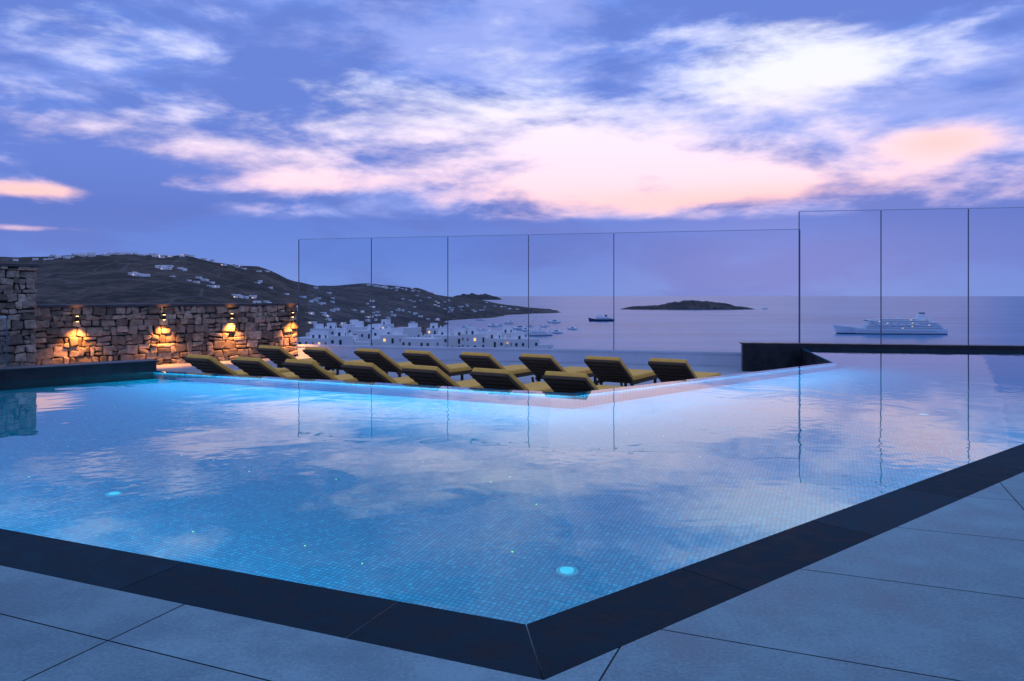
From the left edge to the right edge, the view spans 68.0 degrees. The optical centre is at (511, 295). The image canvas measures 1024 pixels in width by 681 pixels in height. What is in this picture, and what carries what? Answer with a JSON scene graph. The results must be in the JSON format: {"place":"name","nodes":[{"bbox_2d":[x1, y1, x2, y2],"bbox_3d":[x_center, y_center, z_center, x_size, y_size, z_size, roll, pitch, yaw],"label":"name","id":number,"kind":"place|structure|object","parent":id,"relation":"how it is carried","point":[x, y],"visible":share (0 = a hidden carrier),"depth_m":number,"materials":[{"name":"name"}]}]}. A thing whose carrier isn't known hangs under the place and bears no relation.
{"place":"outdoors","nodes":[
{"label":"outdoors","id":0,"kind":"place"},
{"bbox_2d":[0,254,559,355],"bbox_3d":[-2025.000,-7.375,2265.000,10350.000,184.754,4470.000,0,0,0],"label":"hillside terrain","id":1,"kind":"structure","parent":0,"point":[96,279],"depth_m":1516.72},
{"bbox_2d":[13,252,517,325],"bbox_3d":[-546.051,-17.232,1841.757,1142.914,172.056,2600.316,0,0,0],"label":"distant village","id":2,"kind":"object","parent":1,"relation":"on","point":[161,267],"visible":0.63,"depth_m":1727.40,"materials":[{"name":"white"}]},
{"bbox_2d":[296,331,328,349],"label":"white house","id":3,"kind":"structure","parent":1,"relation":"on","point":[318,337],"depth_m":296.54,"materials":[{"name":"white paint"}]},
{"bbox_2d":[310,324,326,330],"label":"white house","id":4,"kind":"structure","parent":1,"relation":"on","point":[318,326],"depth_m":410.01,"materials":[{"name":"white paint"}]},
{"bbox_2d":[306,323,336,336],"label":"white house","id":5,"kind":"structure","parent":1,"relation":"on","point":[331,327],"depth_m":372.60,"materials":[{"name":"white paint"}]},
{"bbox_2d":[328,328,370,344],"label":"white house","id":6,"kind":"structure","parent":1,"relation":"on","point":[340,337],"depth_m":280.61,"materials":[{"name":"white paint"}]},
{"bbox_2d":[342,320,358,327],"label":"white house","id":7,"kind":"structure","parent":1,"relation":"on","point":[352,322],"depth_m":437.03,"materials":[{"name":"white paint"}]},
{"bbox_2d":[346,321,366,334],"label":"white house","id":8,"kind":"structure","parent":1,"relation":"on","point":[359,325],"depth_m":356.32,"materials":[{"name":"white paint"}]},
{"bbox_2d":[352,324,382,340],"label":"white house","id":9,"kind":"structure","parent":1,"relation":"on","point":[363,335],"depth_m":335.15,"materials":[{"name":"white paint"}]},
{"bbox_2d":[367,326,393,338],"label":"white house","id":10,"kind":"structure","parent":1,"relation":"on","point":[376,333],"depth_m":332.50,"materials":[{"name":"white paint"}]},
{"bbox_2d":[381,319,393,328],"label":"white house","id":11,"kind":"structure","parent":1,"relation":"on","point":[385,322],"depth_m":435.27,"materials":[{"name":"white paint"}]},
{"bbox_2d":[368,328,407,345],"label":"white house","id":12,"kind":"structure","parent":1,"relation":"on","point":[395,337],"depth_m":325.48,"materials":[{"name":"white paint"}]},
{"bbox_2d":[395,325,416,337],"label":"white house","id":13,"kind":"structure","parent":1,"relation":"on","point":[410,331],"depth_m":377.01,"materials":[{"name":"white paint"}]},
{"bbox_2d":[398,323,429,334],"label":"brown building","id":14,"kind":"structure","parent":1,"relation":"on","point":[423,329],"depth_m":594.87,"materials":[{"name":"brown paint"}]},
{"bbox_2d":[408,323,420,336],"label":"white house","id":15,"kind":"structure","parent":1,"relation":"on","point":[418,329],"depth_m":468.34,"materials":[{"name":"white paint"}]},
{"bbox_2d":[401,335,443,346],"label":"white house","id":16,"kind":"structure","parent":1,"relation":"on","point":[421,341],"depth_m":289.44,"materials":[{"name":"white paint"}]},
{"bbox_2d":[425,329,449,337],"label":"white house","id":17,"kind":"structure","parent":1,"relation":"on","point":[441,332],"depth_m":349.89,"materials":[{"name":"white paint"}]},
{"bbox_2d":[426,323,452,334],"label":"white house","id":18,"kind":"structure","parent":1,"relation":"on","point":[433,328],"depth_m":413.70,"materials":[{"name":"white paint"}]},
{"bbox_2d":[441,329,463,346],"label":"white house","id":19,"kind":"structure","parent":1,"relation":"on","point":[454,340],"depth_m":320.29,"materials":[{"name":"white paint"}]},
{"bbox_2d":[460,327,487,346],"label":"white house","id":20,"kind":"structure","parent":1,"relation":"on","point":[470,337],"depth_m":309.00,"materials":[{"name":"white paint"}]},
{"bbox_2d":[484,331,508,347],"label":"white house","id":21,"kind":"structure","parent":1,"relation":"on","point":[495,339],"depth_m":308.29,"materials":[{"name":"white paint"}]},
{"bbox_2d":[502,326,515,337],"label":"white house","id":22,"kind":"structure","parent":1,"relation":"on","point":[507,330],"depth_m":339.86,"materials":[{"name":"white paint"}]},
{"bbox_2d":[506,332,552,347],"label":"white house","id":23,"kind":"structure","parent":1,"relation":"on","point":[517,340],"depth_m":303.07,"materials":[{"name":"white paint"}]},
{"bbox_2d":[156,356,752,385],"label":"terrace","id":24,"kind":"structure","parent":0,"point":[722,370],"depth_m":20.02,"materials":[{"name":"stone"}]},
{"bbox_2d":[0,263,37,366],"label":"stone wall","id":25,"kind":"structure","parent":24,"relation":"on","point":[18,292],"depth_m":18.38,"materials":[{"name":"grey stone"}]},
{"bbox_2d":[35,303,298,364],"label":"stone wall","id":26,"kind":"structure","parent":24,"relation":"on","point":[106,332],"depth_m":21.07,"materials":[{"name":"grey"}]},
{"bbox_2d":[183,354,289,375],"bbox_3d":[-5.423,1.532,15.139,0.705,0.825,2.049,0,0,32],"label":"sun lounger","id":27,"kind":"object","parent":24,"relation":"on","point":[207,364],"visible":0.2,"depth_m":14.41,"materials":[{"name":"fabric"}]},
{"bbox_2d":[231,357,334,377],"bbox_3d":[-4.337,1.532,14.607,0.705,0.825,2.049,0,0,30],"label":"sun lounger","id":28,"kind":"object","parent":24,"relation":"on","point":[251,366],"visible":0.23,"depth_m":13.86,"materials":[{"name":"fabric"}]},
{"bbox_2d":[256,345,338,374],"bbox_3d":[-4.939,1.532,17.774,0.705,0.825,2.049,0,0,30],"label":"sun lounger","id":29,"kind":"object","parent":24,"relation":"on","point":[278,355],"visible":0.34,"depth_m":17.04,"materials":[{"name":"fabric"}]},
{"bbox_2d":[282,359,358,381],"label":"sun lounger","id":30,"kind":"object","parent":24,"relation":"on","point":[307,369],"visible":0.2,"depth_m":13.35,"materials":[{"name":"fabric"}]},
{"bbox_2d":[302,347,387,373],"bbox_3d":[-3.709,1.532,17.244,0.705,0.825,2.049,0,0,36],"label":"sun lounger","id":31,"kind":"object","parent":24,"relation":"on","point":[327,359],"visible":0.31,"depth_m":16.57,"materials":[{"name":"fabric"}]},
{"bbox_2d":[340,361,417,384],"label":"sun lounger","id":32,"kind":"object","parent":24,"relation":"on","point":[364,372],"visible":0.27,"depth_m":12.86,"materials":[{"name":"fabric"}]},
{"bbox_2d":[354,348,413,376],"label":"sun lounger","id":33,"kind":"object","parent":24,"relation":"on","point":[381,360],"visible":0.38,"depth_m":16.12,"materials":[{"name":"fabric"}]},
{"bbox_2d":[402,350,471,380],"bbox_3d":[-1.387,1.532,16.248,0.705,0.825,2.049,0,0,36],"label":"sun lounger","id":34,"kind":"object","parent":24,"relation":"on","point":[424,358],"visible":0.46,"depth_m":15.62,"materials":[{"name":"fabric"}]},
{"bbox_2d":[402,364,483,387],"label":"sun lounger","id":35,"kind":"object","parent":24,"relation":"on","point":[427,375],"visible":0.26,"depth_m":12.24,"materials":[{"name":"fabric"}]},
{"bbox_2d":[459,352,536,381],"bbox_3d":[-0.198,1.532,15.734,0.705,0.825,2.049,0,0,34],"label":"sun lounger","id":36,"kind":"object","parent":24,"relation":"on","point":[472,360],"visible":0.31,"depth_m":15.05,"materials":[{"name":"fabric"}]},
{"bbox_2d":[469,368,553,391],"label":"sun lounger","id":37,"kind":"object","parent":24,"relation":"on","point":[496,378],"visible":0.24,"depth_m":11.70,"materials":[{"name":"fabric"}]},
{"bbox_2d":[297,344,740,365],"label":"parapet wall","id":38,"kind":"structure","parent":24,"relation":"on","point":[717,358],"depth_m":21.93,"materials":[{"name":"white paint"}]},
{"bbox_2d":[298,229,797,349],"bbox_3d":[0.485,-0.123,22.270,14.996,3.346,0.020,0,0,14],"label":"glass windscreen","id":39,"kind":"object","parent":38,"relation":"on","point":[528,271],"visible":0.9,"depth_m":22.54,"materials":[{"name":"blue"}]},
{"bbox_2d":[519,353,596,384],"bbox_3d":[0.983,1.532,15.304,0.705,0.825,2.049,0,0,34],"label":"sun lounger","id":40,"kind":"object","parent":24,"relation":"on","point":[538,366],"visible":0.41,"depth_m":14.65,"materials":[{"name":"fabric"}]},
{"bbox_2d":[542,371,625,392],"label":"sun lounger","id":41,"kind":"object","parent":24,"relation":"on","point":[567,382],"visible":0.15,"depth_m":11.14,"materials":[{"name":"fabric"}]},
{"bbox_2d":[584,356,657,386],"bbox_3d":[2.158,1.532,14.753,0.705,0.825,2.049,0,0,31],"label":"sun lounger","id":42,"kind":"object","parent":24,"relation":"on","point":[609,369],"visible":0.79,"depth_m":14.18,"materials":[{"name":"fabric"}]},
{"bbox_2d":[648,358,720,382],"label":"sun lounger","id":43,"kind":"object","parent":24,"relation":"on","point":[666,370],"visible":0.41,"depth_m":13.57,"materials":[{"name":"fabric"}]},
{"bbox_2d":[454,293,501,299],"bbox_3d":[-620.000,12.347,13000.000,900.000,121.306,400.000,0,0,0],"label":"distant island","id":44,"kind":"structure","parent":0,"point":[485,296],"depth_m":12874.78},
{"bbox_2d":[0,348,1023,625],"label":"pool water","id":45,"kind":"structure","parent":0,"point":[520,506],"depth_m":5.87,"materials":[{"name":"blue liquid"}]},
{"bbox_2d":[0,472,1023,680],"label":"pool deck","id":46,"kind":"structure","parent":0,"point":[952,633],"depth_m":2.92,"materials":[{"name":"tile"}]},
{"bbox_2d":[0,483,1023,680],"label":"deck grout","id":47,"kind":"object","parent":46,"relation":"on","point":[607,667],"depth_m":2.84,"materials":[{"name":"grey"}]},
{"bbox_2d":[0,444,1023,679],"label":"pool coping","id":48,"kind":"object","parent":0,"point":[565,640],"visible":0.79,"depth_m":3.34,"materials":[{"name":"black stone"}]},
{"bbox_2d":[347,603,543,679],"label":"coping grout","id":49,"kind":"object","parent":48,"relation":"on","point":[528,633],"visible":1,"depth_m":2.83,"materials":[{"name":"grey"}]},
{"bbox_2d":[0,0,1023,295],"label":"sky","id":50,"kind":"structure","parent":0,"point":[238,132],"materials":[{"name":"blue"}]},
{"bbox_2d":[622,300,752,309],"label":"rocky island","id":51,"kind":"structure","parent":0,"point":[693,305],"depth_m":3800.50,"materials":[{"name":"grey stone"}]},
{"bbox_2d":[441,296,1023,351],"bbox_3d":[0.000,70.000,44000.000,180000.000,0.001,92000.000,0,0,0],"label":"sea","id":52,"kind":"structure","parent":0,"point":[996,320],"depth_m":2139.28,"materials":[{"name":"liquid"}]},
{"bbox_2d":[488,320,498,326],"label":"motor boat","id":53,"kind":"object","parent":52,"relation":"on","point":[493,325],"visible":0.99,"depth_m":1712.96,"materials":[{"name":"white paint"}]},
{"bbox_2d":[513,325,524,329],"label":"motor boat","id":54,"kind":"object","parent":52,"relation":"on","point":[519,327],"visible":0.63,"depth_m":1564.84,"materials":[{"name":"white paint"}]},
{"bbox_2d":[525,317,552,335],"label":"sailing yacht","id":55,"kind":"object","parent":52,"relation":"on","point":[538,333],"visible":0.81,"depth_m":1327.91,"materials":[{"name":"white paint"}]},
{"bbox_2d":[547,319,560,322],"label":"motor boat","id":56,"kind":"object","parent":52,"relation":"on","point":[555,321],"visible":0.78,"depth_m":1940.80,"materials":[{"name":"white paint"}]},
{"bbox_2d":[549,326,562,333],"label":"motor boat","id":57,"kind":"object","parent":52,"relation":"on","point":[556,331],"visible":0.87,"depth_m":1409.91,"materials":[{"name":"white paint"}]},
{"bbox_2d":[567,323,577,329],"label":"motor boat","id":58,"kind":"object","parent":52,"relation":"on","point":[573,328],"visible":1,"depth_m":1566.81,"materials":[{"name":"white paint"}]},
{"bbox_2d":[588,315,614,320],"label":"ferry boat","id":59,"kind":"object","parent":52,"relation":"on","point":[601,318],"visible":0.9,"depth_m":2071.69,"materials":[{"name":"white paint"}]},
{"bbox_2d":[833,312,947,334],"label":"cruise ship","id":60,"kind":"object","parent":52,"relation":"on","point":[920,324],"visible":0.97,"depth_m":1372.21,"materials":[{"name":"white paint"}]},
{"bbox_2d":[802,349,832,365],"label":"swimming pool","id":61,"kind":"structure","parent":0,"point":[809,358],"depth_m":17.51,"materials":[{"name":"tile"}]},
{"bbox_2d":[0,359,158,380],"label":"pool end wall","id":62,"kind":"structure","parent":61,"relation":"in","point":[60,370],"depth_m":12.41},
{"bbox_2d":[0,316,6,365],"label":"glass railing","id":63,"kind":"object","parent":62,"relation":"on","point":[6,338],"visible":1,"depth_m":12.22,"materials":[{"name":"blue"}]},
{"bbox_2d":[740,342,1023,371],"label":"pool rim wall","id":64,"kind":"structure","parent":61,"relation":"attached to","point":[759,356],"depth_m":19.05,"materials":[{"name":"black stone"}]},
{"bbox_2d":[799,207,1023,344],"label":"glass windscreen","id":65,"kind":"object","parent":64,"relation":"on","point":[881,261],"visible":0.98,"depth_m":18.84,"materials":[{"name":"blue"}]}
]}

